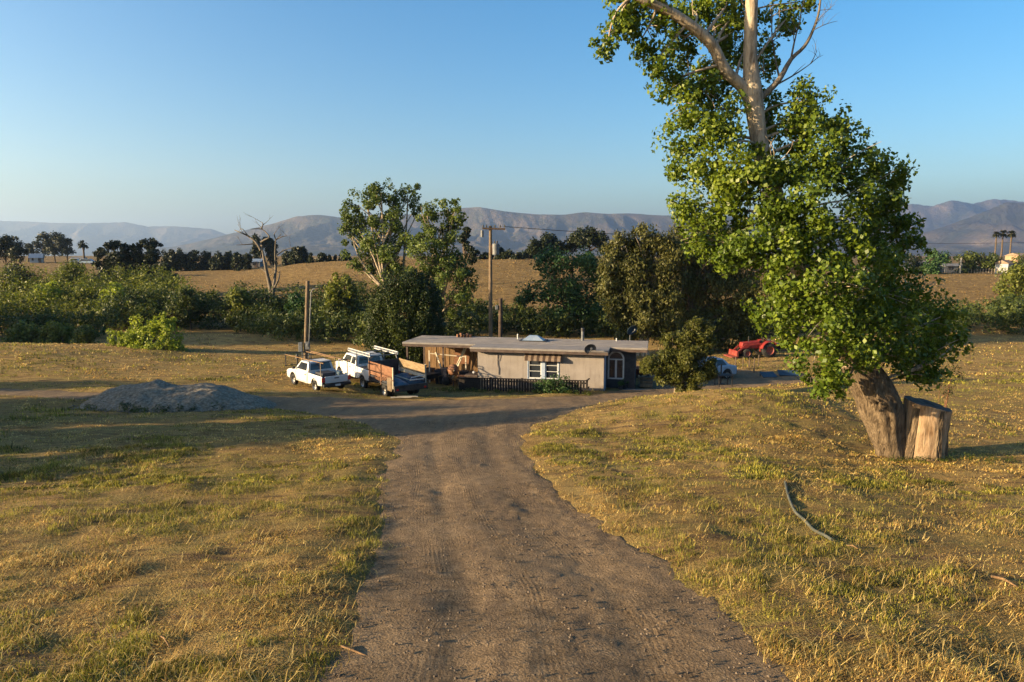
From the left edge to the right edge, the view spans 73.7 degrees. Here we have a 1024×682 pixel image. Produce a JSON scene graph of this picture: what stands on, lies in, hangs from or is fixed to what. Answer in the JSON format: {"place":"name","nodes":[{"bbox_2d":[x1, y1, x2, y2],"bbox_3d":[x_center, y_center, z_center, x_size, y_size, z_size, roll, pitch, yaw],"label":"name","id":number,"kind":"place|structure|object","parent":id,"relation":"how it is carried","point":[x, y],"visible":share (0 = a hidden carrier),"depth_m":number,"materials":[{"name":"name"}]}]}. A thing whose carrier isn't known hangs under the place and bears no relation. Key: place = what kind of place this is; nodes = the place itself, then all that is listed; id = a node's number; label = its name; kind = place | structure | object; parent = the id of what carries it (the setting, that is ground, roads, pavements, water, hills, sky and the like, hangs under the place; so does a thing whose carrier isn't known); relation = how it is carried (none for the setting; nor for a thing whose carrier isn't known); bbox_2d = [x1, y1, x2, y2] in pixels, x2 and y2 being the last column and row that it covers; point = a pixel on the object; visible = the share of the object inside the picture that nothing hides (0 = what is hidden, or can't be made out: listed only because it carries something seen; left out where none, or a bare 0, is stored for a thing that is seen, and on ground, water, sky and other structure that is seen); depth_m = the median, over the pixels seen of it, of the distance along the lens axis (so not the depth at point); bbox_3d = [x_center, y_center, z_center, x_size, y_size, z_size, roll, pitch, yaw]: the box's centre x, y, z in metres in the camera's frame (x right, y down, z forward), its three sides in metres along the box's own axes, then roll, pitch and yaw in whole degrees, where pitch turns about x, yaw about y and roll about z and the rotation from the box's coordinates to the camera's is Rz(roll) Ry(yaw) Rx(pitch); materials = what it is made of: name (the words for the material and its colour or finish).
{"place":"outdoors","nodes":[
{"label":"outdoors","id":0,"kind":"place"},
{"bbox_2d":[0,365,820,681],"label":"dirt road","id":1,"kind":"structure","parent":0,"point":[434,497],"depth_m":8.92,"materials":[{"name":"brown soil"}]},
{"bbox_2d":[640,376,652,386],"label":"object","id":2,"kind":"structure","parent":1,"relation":"on","point":[646,381],"depth_m":43.16,"materials":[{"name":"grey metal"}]},
{"bbox_2d":[683,356,736,378],"bbox_3d":[13.146,1.851,46.388,4.040,1.420,1.700,-3,8,-20],"label":"parked car","id":3,"kind":"object","parent":1,"relation":"on","point":[728,368],"visible":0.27,"depth_m":46.02,"materials":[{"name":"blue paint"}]},
{"bbox_2d":[0,256,1023,681],"bbox_3d":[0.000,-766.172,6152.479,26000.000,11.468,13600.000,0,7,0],"label":"ground","id":4,"kind":"structure","parent":0,"point":[188,584],"depth_m":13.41,"materials":[{"name":"yellow plant"}]},
{"bbox_2d":[0,234,28,268],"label":"oak tree","id":5,"kind":"object","parent":4,"relation":"on","point":[11,247],"visible":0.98,"depth_m":148.52,"materials":[{"name":"green plant"}]},
{"bbox_2d":[1,261,33,296],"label":"willow bush","id":6,"kind":"object","parent":4,"relation":"on","point":[19,270],"visible":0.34,"depth_m":98.05,"materials":[{"name":"green plant"}]},
{"bbox_2d":[0,319,45,342],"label":"round bush","id":7,"kind":"object","parent":4,"relation":"on","point":[19,334],"visible":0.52,"depth_m":60.43,"materials":[{"name":"green plant"}]},
{"bbox_2d":[24,243,34,261],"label":"grove tree","id":8,"kind":"object","parent":4,"relation":"on","point":[29,247],"visible":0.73,"depth_m":258.74,"materials":[{"name":"green plant"}]},
{"bbox_2d":[28,254,44,262],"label":"house","id":9,"kind":"structure","parent":4,"relation":"on","point":[36,258],"depth_m":251.43,"materials":[{"name":"white wood"}]},
{"bbox_2d":[31,231,52,257],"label":"grove tree","id":10,"kind":"object","parent":4,"relation":"on","point":[45,240],"visible":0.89,"depth_m":258.71,"materials":[{"name":"green plant"}]},
{"bbox_2d":[27,280,64,322],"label":"willow bush","id":11,"kind":"object","parent":4,"relation":"on","point":[49,295],"visible":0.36,"depth_m":83.58,"materials":[{"name":"green plant"}]},
{"bbox_2d":[33,321,76,343],"bbox_3d":[-40.268,-0.023,60.547,3.602,3.666,2.798,-4,8,-31],"label":"round bush","id":12,"kind":"object","parent":4,"relation":"on","point":[55,332],"visible":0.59,"depth_m":60.00,"materials":[{"name":"green plant"}]},
{"bbox_2d":[45,230,66,261],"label":"grove tree","id":13,"kind":"object","parent":4,"relation":"on","point":[56,239],"visible":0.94,"depth_m":257.19,"materials":[{"name":"green plant"}]},
{"bbox_2d":[57,238,76,261],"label":"grove tree","id":14,"kind":"object","parent":4,"relation":"on","point":[66,249],"visible":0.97,"depth_m":258.43,"materials":[{"name":"green plant"}]},
{"bbox_2d":[48,258,89,296],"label":"willow bush","id":15,"kind":"object","parent":4,"relation":"on","point":[68,269],"visible":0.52,"depth_m":96.60,"materials":[{"name":"green plant"}]},
{"bbox_2d":[77,240,88,258],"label":"palm tree","id":16,"kind":"object","parent":4,"relation":"on","point":[82,245],"visible":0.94,"depth_m":247.25,"materials":[{"name":"green plant"}]},
{"bbox_2d":[68,324,100,343],"bbox_3d":[-37.209,0.144,59.464,2.493,3.208,3.184,-5,8,-32],"label":"round bush","id":17,"kind":"object","parent":4,"relation":"on","point":[88,333],"visible":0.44,"depth_m":59.12,"materials":[{"name":"green plant"}]},
{"bbox_2d":[0,258,206,331],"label":"creek thicket","id":18,"kind":"object","parent":4,"relation":"on","point":[76,297],"visible":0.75,"depth_m":84.15,"materials":[{"name":"green plant"}]},
{"bbox_2d":[96,281,128,324],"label":"willow bush","id":19,"kind":"object","parent":4,"relation":"on","point":[118,288],"visible":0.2,"depth_m":81.54,"materials":[{"name":"green plant"}]},
{"bbox_2d":[91,240,134,285],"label":"tree","id":20,"kind":"object","parent":4,"relation":"on","point":[111,259],"visible":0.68,"depth_m":110.38,"materials":[{"name":"green plant"}]},
{"bbox_2d":[115,238,165,286],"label":"tree","id":21,"kind":"object","parent":4,"relation":"on","point":[150,256],"visible":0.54,"depth_m":111.28,"materials":[{"name":"green plant"}]},
{"bbox_2d":[105,311,187,350],"bbox_3d":[-29.737,-0.278,55.479,6.859,4.352,3.860,0,7,0],"label":"leafy bush","id":22,"kind":"object","parent":4,"relation":"on","point":[162,328],"visible":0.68,"depth_m":54.97,"materials":[{"name":"green plant"}]},
{"bbox_2d":[153,262,179,288],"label":"bush","id":23,"kind":"object","parent":4,"relation":"on","point":[163,264],"visible":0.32,"depth_m":106.92,"materials":[{"name":"green plant"}]},
{"bbox_2d":[159,249,177,270],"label":"hedgerow tree","id":24,"kind":"object","parent":4,"relation":"on","point":[169,255],"visible":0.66,"depth_m":180.88,"materials":[{"name":"green plant"}]},
{"bbox_2d":[68,379,276,412],"bbox_3d":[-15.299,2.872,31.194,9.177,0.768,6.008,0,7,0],"label":"gravel","id":25,"kind":"structure","parent":4,"relation":"on","point":[128,411],"depth_m":28.77,"materials":[{"name":"grey gravel"}]},
{"bbox_2d":[84,401,230,412],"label":"weeds","id":26,"kind":"object","parent":25,"relation":"on","point":[135,407],"visible":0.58,"depth_m":28.77,"materials":[{"name":"green plant"}]},
{"bbox_2d":[168,247,188,270],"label":"hedgerow tree","id":27,"kind":"object","parent":4,"relation":"on","point":[179,254],"visible":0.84,"depth_m":181.87,"materials":[{"name":"green plant"}]},
{"bbox_2d":[172,286,204,329],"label":"willow bush","id":28,"kind":"object","parent":4,"relation":"on","point":[185,319],"visible":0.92,"depth_m":77.38,"materials":[{"name":"green plant"}]},
{"bbox_2d":[0,273,378,346],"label":"creek thicket","id":29,"kind":"object","parent":4,"relation":"on","point":[268,312],"visible":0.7,"depth_m":72.83,"materials":[{"name":"green plant"}]},
{"bbox_2d":[183,250,201,270],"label":"hedgerow tree","id":30,"kind":"object","parent":4,"relation":"on","point":[192,257],"visible":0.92,"depth_m":182.59,"materials":[{"name":"green plant"}]},
{"bbox_2d":[198,250,211,270],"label":"hedgerow tree","id":31,"kind":"object","parent":4,"relation":"on","point":[205,256],"visible":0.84,"depth_m":184.40,"materials":[{"name":"green plant"}]},
{"bbox_2d":[207,250,226,270],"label":"hedgerow tree","id":32,"kind":"object","parent":4,"relation":"on","point":[216,261],"visible":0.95,"depth_m":182.11,"materials":[{"name":"green plant"}]},
{"bbox_2d":[222,250,233,269],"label":"hedgerow tree","id":33,"kind":"object","parent":4,"relation":"on","point":[227,255],"visible":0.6,"depth_m":183.93,"materials":[{"name":"green plant"}]},
{"bbox_2d":[229,252,244,270],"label":"hedgerow tree","id":34,"kind":"object","parent":4,"relation":"on","point":[237,261],"visible":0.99,"depth_m":175.25,"materials":[{"name":"green plant"}]},
{"bbox_2d":[225,287,252,331],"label":"willow bush","id":35,"kind":"object","parent":4,"relation":"on","point":[236,298],"visible":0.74,"depth_m":75.52,"materials":[{"name":"green plant"}]},
{"bbox_2d":[242,253,252,269],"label":"hedgerow tree","id":36,"kind":"object","parent":4,"relation":"on","point":[248,260],"visible":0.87,"depth_m":179.47,"materials":[{"name":"green plant"}]},
{"bbox_2d":[249,233,264,258],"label":"eucalyptus tree","id":37,"kind":"object","parent":4,"relation":"on","point":[255,252],"visible":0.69,"depth_m":202.40,"materials":[{"name":"green plant"}]},
{"bbox_2d":[251,259,263,267],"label":"house","id":38,"kind":"structure","parent":4,"relation":"on","point":[255,263],"depth_m":192.56,"materials":[{"name":"white wood"}]},
{"bbox_2d":[235,213,290,297],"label":"dead tree","id":39,"kind":"object","parent":4,"relation":"on","point":[273,284],"visible":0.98,"depth_m":83.27,"materials":[{"name":"grey wood"}]},
{"bbox_2d":[261,236,278,264],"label":"eucalyptus tree","id":40,"kind":"object","parent":4,"relation":"on","point":[269,243],"visible":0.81,"depth_m":204.30,"materials":[{"name":"green plant"}]},
{"bbox_2d":[281,250,292,265],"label":"hedgerow tree","id":41,"kind":"object","parent":4,"relation":"on","point":[285,258],"visible":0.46,"depth_m":184.61,"materials":[{"name":"green plant"}]},
{"bbox_2d":[283,290,309,331],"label":"willow bush","id":42,"kind":"object","parent":4,"relation":"on","point":[295,299],"visible":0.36,"depth_m":73.79,"materials":[{"name":"green plant"}]},
{"bbox_2d":[288,246,305,264],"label":"hedgerow tree","id":43,"kind":"object","parent":4,"relation":"on","point":[296,256],"visible":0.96,"depth_m":181.27,"materials":[{"name":"green plant"}]},
{"bbox_2d":[298,281,314,359],"bbox_3d":[-13.086,-0.640,43.683,1.145,6.423,0.429,0,7,0],"label":"meter pole","id":44,"kind":"object","parent":4,"relation":"on","point":[306,342],"visible":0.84,"depth_m":43.60,"materials":[{"name":"brown wood"}]},
{"bbox_2d":[285,351,350,389],"bbox_3d":[-11.048,1.729,38.705,2.040,1.748,5.052,-6,9,-41],"label":"pickup truck","id":45,"kind":"object","parent":4,"relation":"on","point":[305,370],"visible":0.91,"depth_m":37.98,"materials":[{"name":"white paint"}]},
{"bbox_2d":[315,370,335,377],"bbox_3d":[-10.288,1.870,37.688,0.800,0.340,0.900,-6,9,-41],"label":"tool chest","id":46,"kind":"object","parent":45,"relation":"in","point":[326,373],"visible":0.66,"depth_m":37.45,"materials":[{"name":"plastic"}]},
{"bbox_2d":[314,252,327,261],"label":"hedgerow tree","id":47,"kind":"object","parent":4,"relation":"on","point":[322,257],"visible":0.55,"depth_m":179.47,"materials":[{"name":"green plant"}]},
{"bbox_2d":[323,272,358,331],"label":"tree","id":48,"kind":"object","parent":4,"relation":"on","point":[339,296],"visible":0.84,"depth_m":70.92,"materials":[{"name":"green plant"}]},
{"bbox_2d":[336,345,399,387],"bbox_3d":[-9.102,1.534,42.616,2.310,2.260,5.912,-5,9,-35],"label":"pickup truck","id":49,"kind":"object","parent":4,"relation":"on","point":[358,359],"visible":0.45,"depth_m":41.84,"materials":[{"name":"white paint"}]},
{"bbox_2d":[337,177,422,289],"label":"poplar tree","id":50,"kind":"object","parent":4,"relation":"on","point":[384,255],"visible":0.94,"depth_m":68.79,"materials":[{"name":"green plant"}]},
{"bbox_2d":[368,358,427,395],"bbox_3d":[-6.794,2.026,38.575,2.060,1.806,4.693,-5,9,-36],"label":"flatbed trailer","id":51,"kind":"object","parent":4,"relation":"on","point":[382,372],"visible":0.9,"depth_m":37.73,"materials":[{"name":"wood"}]},
{"bbox_2d":[394,377,408,385],"bbox_3d":[-6.342,2.143,37.200,0.852,0.299,1.639,-5,9,-36],"label":"tarp","id":52,"kind":"object","parent":51,"relation":"on","point":[398,382],"visible":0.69,"depth_m":36.70,"materials":[{"name":"blue plastic"}]},
{"bbox_2d":[394,373,423,383],"bbox_3d":[-5.896,1.991,38.080,0.902,0.384,2.517,-5,9,-36],"label":"tarp","id":53,"kind":"object","parent":51,"relation":"on","point":[405,377],"visible":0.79,"depth_m":37.47,"materials":[{"name":"blue plastic"}]},
{"bbox_2d":[363,264,446,363],"bbox_3d":[-8.130,-1.403,52.057,6.558,8.948,5.170,0,7,0],"label":"oak tree","id":54,"kind":"object","parent":4,"relation":"on","point":[414,299],"visible":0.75,"depth_m":50.91,"materials":[{"name":"green plant"}]},
{"bbox_2d":[426,372,441,383],"bbox_3d":[-5.129,2.396,44.051,1.807,0.721,0.705,-4,8,-31],"label":"wheelbarrow","id":55,"kind":"object","parent":4,"relation":"on","point":[432,375],"visible":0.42,"depth_m":43.80,"materials":[{"name":"metal"}]},
{"bbox_2d":[402,198,478,318],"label":"poplar tree","id":56,"kind":"object","parent":4,"relation":"on","point":[449,263],"visible":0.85,"depth_m":66.65,"materials":[{"name":"green plant"}]},
{"bbox_2d":[440,367,452,383],"bbox_3d":[-4.205,2.260,44.179,0.620,1.155,0.620,7,10,44],"label":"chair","id":57,"kind":"object","parent":4,"relation":"on","point":[444,371],"visible":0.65,"depth_m":43.98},
{"bbox_2d":[428,350,466,382],"bbox_3d":[-4.227,1.755,44.612,2.535,2.250,0.228,1,7,9],"label":"timber frame","id":58,"kind":"object","parent":4,"relation":"on","point":[435,353],"visible":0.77,"depth_m":44.57,"materials":[{"name":"white wood"}]},
{"bbox_2d":[442,364,458,386],"bbox_3d":[-3.823,2.162,43.434,1.152,1.374,1.199,4,8,32],"label":"cement mixer","id":59,"kind":"object","parent":4,"relation":"on","point":[446,380],"visible":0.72,"depth_m":43.24,"materials":[{"name":"metal"}]},
{"bbox_2d":[459,226,477,284],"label":"pine tree","id":60,"kind":"object","parent":4,"relation":"on","point":[465,235],"visible":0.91,"depth_m":116.03,"materials":[{"name":"green plant"}]},
{"bbox_2d":[481,225,504,336],"bbox_3d":[-1.457,-3.470,52.928,1.897,10.944,0.537,0,7,0],"label":"utility pole","id":61,"kind":"object","parent":4,"relation":"on","point":[494,248],"visible":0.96,"depth_m":52.50,"materials":[{"name":"brown wood"}]},
{"bbox_2d":[505,226,1023,243],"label":"power line","id":62,"kind":"object","parent":61,"relation":"attached to","point":[726,239],"visible":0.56,"depth_m":54.62,"materials":[{"name":"metal"}]},
{"bbox_2d":[495,298,502,336],"bbox_3d":[-0.978,-0.499,51.334,0.549,5.420,0.338,0,7,0],"label":"service pole","id":63,"kind":"object","parent":4,"relation":"on","point":[500,322],"visible":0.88,"depth_m":51.08,"materials":[{"name":"brown wood"}]},
{"bbox_2d":[501,248,514,258],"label":"hilltop tree","id":64,"kind":"object","parent":4,"relation":"on","point":[506,254],"visible":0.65,"depth_m":172.77,"materials":[{"name":"green plant"}]},
{"bbox_2d":[440,387,591,395],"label":"weeds","id":65,"kind":"object","parent":4,"relation":"on","point":[512,391],"visible":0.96,"depth_m":39.94,"materials":[{"name":"green plant"}]},
{"bbox_2d":[459,376,589,393],"bbox_3d":[0.682,2.648,40.731,7.836,1.096,0.803,2,7,13],"label":"picket fence","id":66,"kind":"object","parent":4,"relation":"on","point":[478,383],"visible":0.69,"depth_m":40.55,"materials":[{"name":"brown wood"}]},
{"bbox_2d":[402,335,647,390],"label":"farm house","id":67,"kind":"structure","parent":4,"relation":"on","point":[607,363],"depth_m":42.12,"materials":[{"name":"beige paint"}]},
{"bbox_2d":[454,348,469,363],"bbox_3d":[-3.377,0.812,46.516,1.100,1.450,0.430,1,7,12],"label":"plywood sheet","id":68,"kind":"object","parent":67,"relation":"attached to","point":[458,351],"visible":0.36,"depth_m":46.48,"materials":[{"name":"brown wood"}]},
{"bbox_2d":[519,335,547,341],"bbox_3d":[1.433,-0.197,44.950,1.750,0.360,1.120,1,7,12],"label":"skylight","id":69,"kind":"object","parent":67,"relation":"on","point":[533,338],"visible":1,"depth_m":44.63,"materials":[{"name":"plastic"}]},
{"bbox_2d":[527,361,558,378],"bbox_3d":[1.914,1.698,41.724,1.950,1.360,0.170,1,7,12],"label":"window","id":70,"kind":"structure","parent":67,"relation":"in","point":[535,369],"depth_m":41.72,"materials":[{"name":"white paint"}]},
{"bbox_2d":[608,352,623,378],"bbox_3d":[6.444,1.486,42.272,1.010,1.765,0.130,1,7,12],"label":"window","id":71,"kind":"structure","parent":67,"relation":"in","point":[615,359],"depth_m":42.29,"materials":[{"name":"white paint"}]},
{"bbox_2d":[526,232,568,256],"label":"oak tree","id":72,"kind":"object","parent":4,"relation":"on","point":[542,243],"visible":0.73,"depth_m":154.71,"materials":[{"name":"green plant"}]},
{"bbox_2d":[531,371,579,393],"bbox_3d":[2.550,2.549,39.578,2.966,1.742,1.299,0,7,0],"label":"shrub","id":73,"kind":"object","parent":4,"relation":"on","point":[561,388],"visible":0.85,"depth_m":39.56,"materials":[{"name":"green plant"}]},
{"bbox_2d":[513,243,615,333],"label":"maple tree","id":74,"kind":"object","parent":4,"relation":"on","point":[571,295],"visible":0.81,"depth_m":73.94,"materials":[{"name":"green plant"}]},
{"bbox_2d":[560,225,610,254],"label":"oak tree","id":75,"kind":"object","parent":4,"relation":"on","point":[575,240],"visible":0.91,"depth_m":154.35,"materials":[{"name":"green plant"}]},
{"bbox_2d":[442,294,777,337],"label":"creek thicket","id":76,"kind":"object","parent":4,"relation":"on","point":[527,321],"visible":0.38,"depth_m":72.23,"materials":[{"name":"green plant"}]},
{"bbox_2d":[593,222,691,355],"bbox_3d":[10.814,-4.220,56.763,8.142,11.399,4.436,0,7,0],"label":"eucalyptus tree","id":77,"kind":"object","parent":4,"relation":"on","point":[642,309],"visible":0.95,"depth_m":56.12,"materials":[{"name":"green plant"}]},
{"bbox_2d":[639,316,720,392],"bbox_3d":[9.108,0.971,37.001,4.459,4.721,2.345,0,7,0],"label":"juniper tree","id":78,"kind":"object","parent":4,"relation":"on","point":[665,367],"visible":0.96,"depth_m":36.69,"materials":[{"name":"green plant"}]},
{"bbox_2d":[662,215,791,351],"bbox_3d":[18.713,-4.619,59.687,11.762,13.794,6.663,0,7,0],"label":"eucalyptus tree","id":79,"kind":"object","parent":4,"relation":"on","point":[694,281],"visible":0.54,"depth_m":59.26,"materials":[{"name":"green plant"}]},
{"bbox_2d":[724,332,787,357],"bbox_3d":[20.140,0.315,56.405,4.900,2.020,1.720,-1,7,-8],"label":"tractor","id":80,"kind":"object","parent":4,"relation":"on","point":[767,348],"visible":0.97,"depth_m":55.96,"materials":[{"name":"red paint"}]},
{"bbox_2d":[759,371,776,377],"bbox_3d":[17.500,2.345,46.670,1.000,0.422,0.702,-1,7,-6],"label":"blue panel","id":81,"kind":"object","parent":4,"relation":"on","point":[768,374],"visible":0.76,"depth_m":46.61,"materials":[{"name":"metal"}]},
{"bbox_2d":[588,0,975,459],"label":"cottonwood tree","id":82,"kind":"object","parent":4,"relation":"on","point":[857,357],"visible":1,"depth_m":17.12,"materials":[{"name":"green plant"}]},
{"bbox_2d":[777,370,798,375],"bbox_3d":[19.011,2.252,46.961,1.350,0.422,0.702,1,7,7],"label":"blue panel","id":83,"kind":"object","parent":4,"relation":"on","point":[784,373],"visible":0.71,"depth_m":46.86,"materials":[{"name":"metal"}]},
{"bbox_2d":[784,481,833,540],"bbox_3d":[5.146,2.964,12.287,0.288,0.470,4.004,2,7,12],"label":"irrigation pipe","id":84,"kind":"object","parent":4,"relation":"on","point":[808,524],"visible":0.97,"depth_m":11.40,"materials":[{"name":"grey plastic"}]},
{"bbox_2d":[746,290,1023,334],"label":"creek thicket","id":85,"kind":"object","parent":4,"relation":"on","point":[999,313],"visible":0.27,"depth_m":74.99,"materials":[{"name":"green plant"}]},
{"bbox_2d":[904,253,925,273],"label":"orchard tree","id":86,"kind":"object","parent":4,"relation":"on","point":[916,262],"visible":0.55,"depth_m":175.09,"materials":[{"name":"green plant"}]},
{"bbox_2d":[903,396,951,461],"bbox_3d":[11.035,2.371,18.291,1.297,1.714,1.126,0,7,0],"label":"tree stump","id":87,"kind":"object","parent":4,"relation":"on","point":[927,425],"visible":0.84,"depth_m":17.92,"materials":[{"name":"brown wood"}]},
{"bbox_2d":[919,248,946,273],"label":"orchard tree","id":88,"kind":"object","parent":4,"relation":"on","point":[932,266],"visible":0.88,"depth_m":171.51,"materials":[{"name":"green plant"}]},
{"bbox_2d":[933,363,964,407],"bbox_3d":[12.628,1.881,19.916,0.981,2.584,0.694,3,8,24],"label":"dry shrub","id":89,"kind":"object","parent":4,"relation":"on","point":[948,392],"visible":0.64,"depth_m":19.77,"materials":[{"name":"brown plant"}]},
{"bbox_2d":[882,452,1017,463],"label":"weeds","id":90,"kind":"object","parent":4,"relation":"on","point":[991,458],"visible":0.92,"depth_m":17.82,"materials":[{"name":"green plant"}]},
{"bbox_2d":[939,263,970,272],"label":"house","id":91,"kind":"structure","parent":4,"relation":"on","point":[949,265],"depth_m":182.44,"materials":[{"name":"grey"}]},
{"bbox_2d":[953,250,981,272],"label":"orchard tree","id":92,"kind":"object","parent":4,"relation":"on","point":[968,263],"visible":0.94,"depth_m":175.10,"materials":[{"name":"green plant"}]},
{"bbox_2d":[974,251,991,270],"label":"orchard tree","id":93,"kind":"object","parent":4,"relation":"on","point":[979,263],"visible":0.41,"depth_m":187.25,"materials":[{"name":"green plant"}]},
{"bbox_2d":[980,252,1003,271],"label":"orchard tree","id":94,"kind":"object","parent":4,"relation":"on","point":[993,258],"visible":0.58,"depth_m":186.03,"materials":[{"name":"green plant"}]},
{"bbox_2d":[999,230,1007,258],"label":"palm tree","id":95,"kind":"object","parent":4,"relation":"on","point":[1002,234],"visible":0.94,"depth_m":288.69,"materials":[{"name":"brown plant"}]},
{"bbox_2d":[995,260,1013,273],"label":"house","id":96,"kind":"structure","parent":4,"relation":"on","point":[1000,264],"depth_m":176.18,"materials":[{"name":"white paint"}]},
{"bbox_2d":[992,260,1023,301],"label":"willow tree","id":97,"kind":"object","parent":4,"relation":"on","point":[1014,276],"visible":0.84,"depth_m":91.39,"materials":[{"name":"green plant"}]},
{"bbox_2d":[1004,253,1023,262],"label":"house","id":98,"kind":"structure","parent":4,"relation":"on","point":[1008,256],"depth_m":237.58,"materials":[{"name":"white paint"}]},
{"bbox_2d":[0,199,1023,255],"bbox_3d":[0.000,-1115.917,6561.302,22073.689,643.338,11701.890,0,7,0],"label":"mountains","id":99,"kind":"structure","parent":0,"point":[975,226],"depth_m":5353.82,"materials":[{"name":"grey stone"}]},
{"bbox_2d":[0,0,1023,233],"label":"sky","id":100,"kind":"structure","parent":0,"point":[206,114],"materials":[{"name":"blue"}]},
{"bbox_2d":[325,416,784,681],"bbox_3d":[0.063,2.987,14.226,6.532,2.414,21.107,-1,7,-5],"label":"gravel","id":101,"kind":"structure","parent":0,"point":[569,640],"depth_m":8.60,"materials":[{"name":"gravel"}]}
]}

